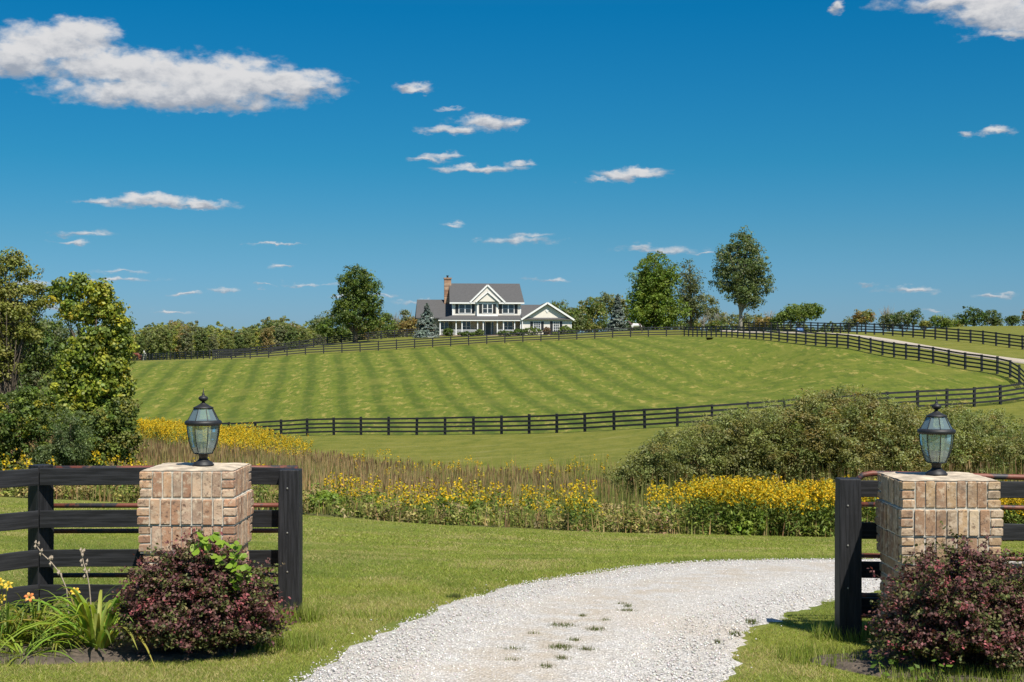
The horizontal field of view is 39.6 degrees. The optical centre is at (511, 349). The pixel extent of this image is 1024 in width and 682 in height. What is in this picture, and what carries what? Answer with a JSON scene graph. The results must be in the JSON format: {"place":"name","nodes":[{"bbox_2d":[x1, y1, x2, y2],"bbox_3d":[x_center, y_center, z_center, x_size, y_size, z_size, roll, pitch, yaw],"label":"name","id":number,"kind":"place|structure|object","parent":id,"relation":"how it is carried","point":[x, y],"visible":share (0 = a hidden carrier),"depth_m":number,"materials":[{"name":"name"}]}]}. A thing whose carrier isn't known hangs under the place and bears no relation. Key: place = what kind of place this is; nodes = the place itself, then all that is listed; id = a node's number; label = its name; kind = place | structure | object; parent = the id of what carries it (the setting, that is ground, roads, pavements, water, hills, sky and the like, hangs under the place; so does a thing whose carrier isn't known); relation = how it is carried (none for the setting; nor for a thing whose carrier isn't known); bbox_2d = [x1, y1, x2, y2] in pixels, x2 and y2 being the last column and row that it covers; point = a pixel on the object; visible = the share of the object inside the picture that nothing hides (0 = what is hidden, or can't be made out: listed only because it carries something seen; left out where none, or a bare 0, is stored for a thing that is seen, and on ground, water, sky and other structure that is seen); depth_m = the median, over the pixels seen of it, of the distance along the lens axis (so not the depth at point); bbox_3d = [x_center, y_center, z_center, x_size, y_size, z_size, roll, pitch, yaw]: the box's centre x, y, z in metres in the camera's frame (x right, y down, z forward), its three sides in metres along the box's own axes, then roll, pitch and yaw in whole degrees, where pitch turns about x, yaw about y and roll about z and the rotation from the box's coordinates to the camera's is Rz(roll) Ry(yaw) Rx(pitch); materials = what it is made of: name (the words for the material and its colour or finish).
{"place":"outdoors","nodes":[
{"label":"outdoors","id":0,"kind":"place"},
{"bbox_2d":[0,326,1023,681],"bbox_3d":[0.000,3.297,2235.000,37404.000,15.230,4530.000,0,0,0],"label":"ground","id":1,"kind":"structure","parent":0,"point":[546,376],"depth_m":131.28,"materials":[{"name":"green plant"}]},
{"bbox_2d":[0,247,58,469],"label":"locust tree","id":2,"kind":"object","parent":1,"relation":"on","point":[12,347],"visible":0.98,"depth_m":44.83,"materials":[{"name":"green plant"}]},
{"bbox_2d":[13,311,85,445],"bbox_3d":[-18.499,1.585,56.146,5.273,6.505,3.967,0,0,-20],"label":"tree","id":3,"kind":"object","parent":1,"relation":"on","point":[36,354],"visible":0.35,"depth_m":55.55,"materials":[{"name":"green plant"}]},
{"bbox_2d":[0,385,102,470],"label":"dark shrub","id":4,"kind":"object","parent":1,"relation":"on","point":[23,405],"visible":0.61,"depth_m":40.77,"materials":[{"name":"green plant"}]},
{"bbox_2d":[1,620,117,654],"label":"daylily clump","id":5,"kind":"object","parent":1,"relation":"on","point":[55,645],"visible":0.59,"depth_m":9.13,"materials":[{"name":"green plant"}]},
{"bbox_2d":[29,409,98,465],"bbox_3d":[-12.558,3.007,40.004,1.868,2.651,1.463,0,0,0],"label":"juniper shrub","id":6,"kind":"object","parent":1,"relation":"on","point":[68,447],"visible":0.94,"depth_m":39.82,"materials":[{"name":"green plant"}]},
{"bbox_2d":[43,271,139,436],"bbox_3d":[-12.721,1.056,43.006,2.906,6.830,1.823,0,0,0],"label":"boxelder tree","id":7,"kind":"object","parent":1,"relation":"on","point":[95,373],"visible":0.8,"depth_m":42.72,"materials":[{"name":"green plant"}]},
{"bbox_2d":[79,396,148,465],"bbox_3d":[-11.882,2.930,41.968,2.222,3.111,1.663,0,0,0],"label":"olive shrub","id":8,"kind":"object","parent":1,"relation":"on","point":[121,437],"visible":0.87,"depth_m":41.77,"materials":[{"name":"green plant"}]},
{"bbox_2d":[0,448,271,502],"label":"goldenrod","id":9,"kind":"object","parent":1,"relation":"on","point":[114,458],"visible":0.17,"depth_m":38.19,"materials":[{"name":"yellow plant"}]},
{"bbox_2d":[0,630,277,664],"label":"mulch bed","id":10,"kind":"object","parent":1,"relation":"on","point":[127,652],"visible":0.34,"depth_m":8.94,"materials":[{"name":"brown soil"}]},
{"bbox_2d":[0,578,77,652],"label":"daylily clump","id":11,"kind":"object","parent":10,"relation":"on","point":[7,629],"visible":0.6,"depth_m":9.24,"materials":[{"name":"green plant"}]},
{"bbox_2d":[0,632,83,666],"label":"daylily clump","id":12,"kind":"object","parent":10,"relation":"on","point":[11,647],"visible":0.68,"depth_m":8.96,"materials":[{"name":"green plant"}]},
{"bbox_2d":[0,592,102,650],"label":"daylily clump","id":13,"kind":"object","parent":10,"relation":"on","point":[24,615],"visible":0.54,"depth_m":9.26,"materials":[{"name":"green plant"}]},
{"bbox_2d":[34,540,70,628],"bbox_3d":[-3.068,1.617,9.499,0.252,0.682,0.054,0,0,0],"label":"dry stalk","id":14,"kind":"object","parent":10,"relation":"on","point":[49,558],"visible":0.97,"depth_m":9.50,"materials":[{"name":"plant"}]},
{"bbox_2d":[2,585,125,644],"bbox_3d":[-2.974,1.819,9.642,1.195,0.446,1.161,0,0,0],"label":"daylily clump","id":15,"kind":"object","parent":10,"relation":"on","point":[80,629],"visible":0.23,"depth_m":9.54,"materials":[{"name":"green plant"}]},
{"bbox_2d":[0,581,155,667],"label":"daylily clump","id":16,"kind":"object","parent":10,"relation":"on","point":[82,614],"visible":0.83,"depth_m":9.13,"materials":[{"name":"green plant"}]},
{"bbox_2d":[79,548,91,615],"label":"dry stalk","id":17,"kind":"object","parent":10,"relation":"on","point":[81,560],"visible":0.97,"depth_m":9.50,"materials":[{"name":"beige plant"}]},
{"bbox_2d":[108,526,300,657],"bbox_3d":[-1.959,1.534,9.077,1.147,0.830,1.074,0,0,31],"label":"barberry bush","id":18,"kind":"object","parent":10,"relation":"on","point":[175,603],"visible":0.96,"depth_m":8.89,"materials":[{"name":"purple plant"}]},
{"bbox_2d":[190,532,252,592],"bbox_3d":[-1.821,1.542,8.935,0.384,0.793,0.226,0,0,22],"label":"lime vine","id":19,"kind":"object","parent":18,"relation":"attached to","point":[206,545],"visible":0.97,"depth_m":8.92,"materials":[{"name":"green plant"}]},
{"bbox_2d":[135,337,147,357],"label":"tree","id":20,"kind":"object","parent":1,"relation":"on","point":[142,345],"visible":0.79,"depth_m":359.45,"materials":[{"name":"green plant"}]},
{"bbox_2d":[0,464,302,617],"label":"board fence","id":21,"kind":"object","parent":1,"relation":"on","point":[40,519],"visible":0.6,"depth_m":10.35,"materials":[{"name":"wood"}]},
{"bbox_2d":[53,465,297,577],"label":"tube gate","id":22,"kind":"structure","parent":21,"relation":"attached to","point":[135,505],"depth_m":10.61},
{"bbox_2d":[152,324,175,358],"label":"tree","id":23,"kind":"object","parent":1,"relation":"on","point":[163,346],"visible":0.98,"depth_m":345.97,"materials":[{"name":"green plant"}]},
{"bbox_2d":[127,350,209,360],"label":"paddock fence","id":24,"kind":"object","parent":1,"relation":"on","point":[174,354],"visible":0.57,"depth_m":226.31,"materials":[{"name":"black wood"}]},
{"bbox_2d":[172,323,183,357],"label":"tree","id":25,"kind":"object","parent":1,"relation":"on","point":[175,340],"visible":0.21,"depth_m":366.01,"materials":[{"name":"green plant"}]},
{"bbox_2d":[175,325,193,355],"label":"tree","id":26,"kind":"object","parent":1,"relation":"on","point":[180,334],"visible":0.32,"depth_m":358.05,"materials":[{"name":"green plant"}]},
{"bbox_2d":[179,328,194,357],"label":"tree","id":27,"kind":"object","parent":1,"relation":"on","point":[186,346],"visible":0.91,"depth_m":351.88,"materials":[{"name":"green plant"}]},
{"bbox_2d":[137,462,253,628],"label":"brick pillar","id":28,"kind":"structure","parent":1,"relation":"on","point":[179,499],"depth_m":9.60,"materials":[{"name":"brown brick"}]},
{"bbox_2d":[184,388,221,465],"bbox_3d":[-2.140,0.537,9.860,0.256,0.536,0.256,0,0,-6],"label":"post lantern","id":29,"kind":"object","parent":28,"relation":"on","point":[193,422],"visible":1,"depth_m":9.85,"materials":[{"name":"black metal"}]},
{"bbox_2d":[193,329,208,356],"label":"tree","id":30,"kind":"object","parent":1,"relation":"on","point":[201,342],"visible":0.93,"depth_m":358.84,"materials":[{"name":"green plant"}]},
{"bbox_2d":[207,334,219,355],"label":"tree","id":31,"kind":"object","parent":1,"relation":"on","point":[214,344],"visible":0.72,"depth_m":351.82,"materials":[{"name":"green plant"}]},
{"bbox_2d":[135,417,316,463],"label":"goldenrod","id":32,"kind":"object","parent":1,"relation":"on","point":[167,428],"visible":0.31,"depth_m":69.03,"materials":[{"name":"yellow plant"}]},
{"bbox_2d":[223,334,234,354],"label":"tree","id":33,"kind":"object","parent":1,"relation":"on","point":[229,344],"visible":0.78,"depth_m":345.22,"materials":[{"name":"green plant"}]},
{"bbox_2d":[241,331,256,353],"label":"tree","id":34,"kind":"object","parent":1,"relation":"on","point":[250,343],"visible":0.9,"depth_m":350.93,"materials":[{"name":"green plant"}]},
{"bbox_2d":[259,326,275,351],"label":"tree","id":35,"kind":"object","parent":1,"relation":"on","point":[268,339],"visible":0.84,"depth_m":350.98,"materials":[{"name":"green plant"}]},
{"bbox_2d":[274,325,287,349],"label":"tree","id":36,"kind":"object","parent":1,"relation":"on","point":[280,335],"visible":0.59,"depth_m":359.10,"materials":[{"name":"green plant"}]},
{"bbox_2d":[284,327,298,348],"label":"tree","id":37,"kind":"object","parent":1,"relation":"on","point":[291,336],"visible":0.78,"depth_m":348.79,"materials":[{"name":"green plant"}]},
{"bbox_2d":[299,329,312,346],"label":"tree","id":38,"kind":"object","parent":1,"relation":"on","point":[305,334],"visible":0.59,"depth_m":362.57,"materials":[{"name":"green plant"}]},
{"bbox_2d":[305,310,335,342],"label":"garden tree","id":39,"kind":"object","parent":1,"relation":"on","point":[315,322],"visible":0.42,"depth_m":274.54,"materials":[{"name":"green plant"}]},
{"bbox_2d":[303,490,345,513],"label":"leafy bush","id":40,"kind":"object","parent":1,"relation":"on","point":[322,496],"visible":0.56,"depth_m":35.81,"materials":[{"name":"green plant"}]},
{"bbox_2d":[314,316,351,341],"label":"garden tree","id":41,"kind":"object","parent":1,"relation":"on","point":[331,330],"visible":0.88,"depth_m":249.16,"materials":[{"name":"green plant"}]},
{"bbox_2d":[330,263,385,342],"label":"shade tree","id":42,"kind":"object","parent":1,"relation":"on","point":[357,300],"visible":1,"depth_m":220.96,"materials":[{"name":"green plant"}]},
{"bbox_2d":[357,318,386,337],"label":"garden tree","id":43,"kind":"object","parent":1,"relation":"on","point":[380,325],"visible":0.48,"depth_m":249.57,"materials":[{"name":"green plant"}]},
{"bbox_2d":[380,312,396,337],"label":"garden tree","id":44,"kind":"object","parent":1,"relation":"on","point":[387,317],"visible":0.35,"depth_m":261.51,"materials":[{"name":"green plant"}]},
{"bbox_2d":[382,322,402,337],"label":"garden tree","id":45,"kind":"object","parent":1,"relation":"on","point":[390,327],"visible":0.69,"depth_m":249.38,"materials":[{"name":"green plant"}]},
{"bbox_2d":[394,316,416,336],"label":"garden tree","id":46,"kind":"object","parent":1,"relation":"on","point":[411,323],"visible":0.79,"depth_m":249.18,"materials":[{"name":"green plant"}]},
{"bbox_2d":[412,303,439,337],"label":"blue spruce","id":47,"kind":"object","parent":1,"relation":"on","point":[427,327],"visible":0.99,"depth_m":224.39,"materials":[{"name":"green plant"}]},
{"bbox_2d":[212,326,684,359],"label":"paddock fence","id":48,"kind":"object","parent":1,"relation":"on","point":[432,340],"visible":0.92,"depth_m":194.89,"materials":[{"name":"black wood"}]},
{"bbox_2d":[435,495,479,513],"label":"leafy bush","id":49,"kind":"object","parent":1,"relation":"on","point":[473,506],"visible":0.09,"depth_m":36.88,"materials":[{"name":"green plant"}]},
{"bbox_2d":[323,471,604,531],"bbox_3d":[-1.422,4.000,37.272,7.531,2.100,6.654,0,0,0],"label":"goldenrod","id":50,"kind":"object","parent":1,"relation":"on","point":[569,512],"visible":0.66,"depth_m":36.79,"materials":[{"name":"yellow plant"}]},
{"bbox_2d":[339,448,619,487],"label":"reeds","id":51,"kind":"object","parent":1,"relation":"on","point":[458,463],"visible":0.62,"depth_m":60.73,"materials":[{"name":"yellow plant"}]},
{"bbox_2d":[415,275,574,335],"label":"farmhouse","id":52,"kind":"object","parent":1,"relation":"on","point":[485,307],"visible":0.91,"depth_m":232.77,"materials":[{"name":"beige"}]},
{"bbox_2d":[455,304,474,313],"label":"window","id":53,"kind":"structure","parent":52,"relation":"in","point":[463,308],"depth_m":232.62,"materials":[{"name":"white glass"}]},
{"bbox_2d":[479,304,495,312],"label":"window","id":54,"kind":"structure","parent":52,"relation":"in","point":[483,308],"depth_m":232.45,"materials":[{"name":"white glass"}]},
{"bbox_2d":[484,321,493,334],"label":"front door","id":55,"kind":"structure","parent":52,"relation":"in","point":[488,325],"depth_m":232.96,"materials":[{"name":"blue wood"}]},
{"bbox_2d":[499,304,517,313],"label":"window","id":56,"kind":"structure","parent":52,"relation":"in","point":[503,308],"depth_m":233.25,"materials":[{"name":"white glass"}]},
{"bbox_2d":[0,423,1023,540],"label":"meadow grass","id":57,"kind":"structure","parent":1,"relation":"on","point":[610,493],"depth_m":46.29,"materials":[{"name":"green plant"}]},
{"bbox_2d":[0,427,1023,499],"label":"reed seed heads","id":58,"kind":"object","parent":1,"relation":"on","point":[170,451],"visible":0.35,"depth_m":55.91,"materials":[{"name":"brown plant"}]},
{"bbox_2d":[550,300,580,316],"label":"scrub tree","id":59,"kind":"object","parent":1,"relation":"on","point":[567,311],"visible":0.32,"depth_m":261.30,"materials":[{"name":"green plant"}]},
{"bbox_2d":[572,313,585,331],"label":"scrub tree","id":60,"kind":"object","parent":1,"relation":"on","point":[576,325],"visible":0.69,"depth_m":242.35,"materials":[{"name":"green plant"}]},
{"bbox_2d":[572,310,594,331],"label":"scrub tree","id":61,"kind":"object","parent":1,"relation":"on","point":[586,319],"visible":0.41,"depth_m":249.50,"materials":[{"name":"green plant"}]},
{"bbox_2d":[573,296,609,325],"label":"scrub tree","id":62,"kind":"object","parent":1,"relation":"on","point":[594,310],"visible":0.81,"depth_m":257.15,"materials":[{"name":"green plant"}]},
{"bbox_2d":[580,320,607,331],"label":"scrub tree","id":63,"kind":"object","parent":1,"relation":"on","point":[600,325],"visible":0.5,"depth_m":255.11,"materials":[{"name":"green plant"}]},
{"bbox_2d":[177,382,1023,435],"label":"paddock fence","id":64,"kind":"object","parent":1,"relation":"on","point":[644,415],"visible":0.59,"depth_m":99.49,"materials":[{"name":"black wood"}]},
{"bbox_2d":[597,291,631,321],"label":"scrub tree","id":65,"kind":"object","parent":1,"relation":"on","point":[606,298],"visible":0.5,"depth_m":261.33,"materials":[{"name":"green plant"}]},
{"bbox_2d":[604,294,629,330],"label":"blue spruce","id":66,"kind":"object","parent":1,"relation":"on","point":[616,321],"visible":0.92,"depth_m":231.56,"materials":[{"name":"green plant"}]},
{"bbox_2d":[623,251,694,329],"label":"maple tree","id":67,"kind":"object","parent":1,"relation":"on","point":[652,296],"visible":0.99,"depth_m":218.75,"materials":[{"name":"green plant"}]},
{"bbox_2d":[301,330,1023,681],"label":"gravel drive","id":68,"kind":"structure","parent":1,"relation":"on","point":[711,586],"depth_m":10.14,"materials":[{"name":"gravel"}]},
{"bbox_2d":[263,558,880,681],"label":"gravel stones","id":69,"kind":"object","parent":68,"relation":"on","point":[398,656],"visible":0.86,"depth_m":9.87,"materials":[{"name":"gravel"}]},
{"bbox_2d":[445,592,761,667],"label":"drive weeds","id":70,"kind":"object","parent":68,"relation":"on","point":[455,595],"visible":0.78,"depth_m":9.89,"materials":[{"name":"green plant"}]},
{"bbox_2d":[673,319,702,328],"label":"scrub tree","id":71,"kind":"object","parent":1,"relation":"on","point":[685,324],"visible":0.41,"depth_m":252.49,"materials":[{"name":"green plant"}]},
{"bbox_2d":[674,258,715,328],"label":"ash tree","id":72,"kind":"object","parent":1,"relation":"on","point":[691,286],"visible":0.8,"depth_m":231.44,"materials":[{"name":"green plant"}]},
{"bbox_2d":[600,399,796,500],"bbox_3d":[6.636,3.836,49.944,7.054,4.212,3.701,0,0,0],"label":"willow shrub","id":73,"kind":"object","parent":1,"relation":"on","point":[699,445],"visible":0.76,"depth_m":49.29,"materials":[{"name":"green plant"}]},
{"bbox_2d":[699,294,726,321],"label":"scrub tree","id":74,"kind":"object","parent":1,"relation":"on","point":[715,310],"visible":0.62,"depth_m":261.60,"materials":[{"name":"green plant"}]},
{"bbox_2d":[698,318,734,330],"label":"scrub tree","id":75,"kind":"object","parent":1,"relation":"on","point":[714,323],"visible":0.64,"depth_m":251.20,"materials":[{"name":"green plant"}]},
{"bbox_2d":[714,311,761,327],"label":"scrub tree","id":76,"kind":"object","parent":1,"relation":"on","point":[734,319],"visible":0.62,"depth_m":254.75,"materials":[{"name":"green plant"}]},
{"bbox_2d":[707,225,775,329],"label":"poplar tree","id":77,"kind":"object","parent":1,"relation":"on","point":[747,269],"visible":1,"depth_m":211.21,"materials":[{"name":"green plant"}]},
{"bbox_2d":[717,510,766,535],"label":"leafy bush","id":78,"kind":"object","parent":1,"relation":"on","point":[748,529],"visible":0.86,"depth_m":36.26,"materials":[{"name":"green plant"}]},
{"bbox_2d":[752,313,771,328],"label":"scrub tree","id":79,"kind":"object","parent":1,"relation":"on","point":[761,319],"visible":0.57,"depth_m":249.36,"materials":[{"name":"green plant"}]},
{"bbox_2d":[769,302,825,326],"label":"hawthorn tree","id":80,"kind":"object","parent":1,"relation":"on","point":[798,313],"visible":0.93,"depth_m":202.38,"materials":[{"name":"green plant"}]},
{"bbox_2d":[640,471,1023,540],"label":"goldenrod","id":81,"kind":"object","parent":1,"relation":"on","point":[805,500],"visible":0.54,"depth_m":36.59,"materials":[{"name":"yellow plant"}]},
{"bbox_2d":[708,384,974,487],"bbox_3d":[11.634,3.662,51.072,9.873,4.883,6.149,0,0,0],"label":"willow shrub","id":82,"kind":"object","parent":1,"relation":"on","point":[833,442],"visible":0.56,"depth_m":49.68,"materials":[{"name":"green plant"}]},
{"bbox_2d":[684,325,1023,385],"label":"paddock fence","id":83,"kind":"object","parent":1,"relation":"on","point":[965,358],"visible":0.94,"depth_m":132.08,"materials":[{"name":"black wood"}]},
{"bbox_2d":[851,309,876,330],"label":"skyline tree","id":84,"kind":"object","parent":1,"relation":"on","point":[866,316],"visible":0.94,"depth_m":299.39,"materials":[{"name":"green plant"}]},
{"bbox_2d":[743,322,1023,348],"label":"paddock fence","id":85,"kind":"object","parent":1,"relation":"on","point":[970,333],"visible":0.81,"depth_m":160.87,"materials":[{"name":"black wood"}]},
{"bbox_2d":[876,312,897,331],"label":"skyline tree","id":86,"kind":"object","parent":1,"relation":"on","point":[887,318],"visible":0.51,"depth_m":289.55,"materials":[{"name":"green plant"}]},
{"bbox_2d":[887,308,923,330],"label":"skyline tree","id":87,"kind":"object","parent":1,"relation":"on","point":[901,316],"visible":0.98,"depth_m":284.39,"materials":[{"name":"green plant"}]},
{"bbox_2d":[809,647,1023,681],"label":"mulch bed","id":88,"kind":"object","parent":1,"relation":"on","point":[862,666],"visible":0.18,"depth_m":8.86,"materials":[{"name":"brown soil"}]},
{"bbox_2d":[870,648,908,675],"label":"weed","id":89,"kind":"object","parent":88,"relation":"on","point":[891,661],"visible":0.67,"depth_m":8.72,"materials":[{"name":"green plant"}]},
{"bbox_2d":[861,521,1023,672],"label":"barberry bush","id":90,"kind":"object","parent":88,"relation":"on","point":[965,607],"visible":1,"depth_m":8.68,"materials":[{"name":"purple plant"}]},
{"bbox_2d":[835,477,1023,639],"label":"board fence","id":91,"kind":"object","parent":1,"relation":"on","point":[852,531],"visible":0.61,"depth_m":10.00,"materials":[{"name":"wood"}]},
{"bbox_2d":[908,659,952,681],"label":"weed","id":92,"kind":"object","parent":1,"relation":"on","point":[923,670],"visible":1,"depth_m":8.44,"materials":[{"name":"green plant"}]},
{"bbox_2d":[875,472,1002,618],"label":"brick pillar","id":93,"kind":"structure","parent":1,"relation":"on","point":[912,509],"depth_m":9.40,"materials":[{"name":"beige brick"}]},
{"bbox_2d":[917,396,955,474],"bbox_3d":[2.895,0.587,9.700,0.256,0.536,0.256,0,0,-20],"label":"post lantern","id":94,"kind":"object","parent":93,"relation":"on","point":[948,431],"visible":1,"depth_m":9.69,"materials":[{"name":"black metal"}]},
{"bbox_2d":[856,470,1023,617],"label":"tube gate","id":95,"kind":"structure","parent":1,"relation":"on","point":[861,475],"depth_m":10.40,"materials":[{"name":"brown metal"}]},
{"bbox_2d":[928,314,960,327],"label":"skyline tree","id":96,"kind":"object","parent":1,"relation":"on","point":[944,322],"visible":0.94,"depth_m":279.36,"materials":[{"name":"green plant"}]},
{"bbox_2d":[878,398,1023,480],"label":"willow shrub","id":97,"kind":"object","parent":1,"relation":"on","point":[982,450],"visible":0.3,"depth_m":51.82,"materials":[{"name":"green plant"}]},
{"bbox_2d":[953,306,989,326],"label":"skyline tree","id":98,"kind":"object","parent":1,"relation":"on","point":[973,317],"visible":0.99,"depth_m":289.24,"materials":[{"name":"green plant"}]},
{"bbox_2d":[984,309,1004,325],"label":"skyline tree","id":99,"kind":"object","parent":1,"relation":"on","point":[995,320],"visible":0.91,"depth_m":291.22,"materials":[{"name":"green plant"}]},
{"bbox_2d":[1002,315,1020,325],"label":"skyline tree","id":100,"kind":"object","parent":1,"relation":"on","point":[1011,320],"visible":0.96,"depth_m":284.47,"materials":[{"name":"green plant"}]},
{"bbox_2d":[0,499,1023,681],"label":"lawn grass","id":101,"kind":"structure","parent":0,"point":[636,556],"depth_m":13.69,"materials":[{"name":"green plant"}]},
{"bbox_2d":[0,0,1023,348],"label":"sky","id":102,"kind":"structure","parent":0,"point":[212,161],"materials":[{"name":"blue"}]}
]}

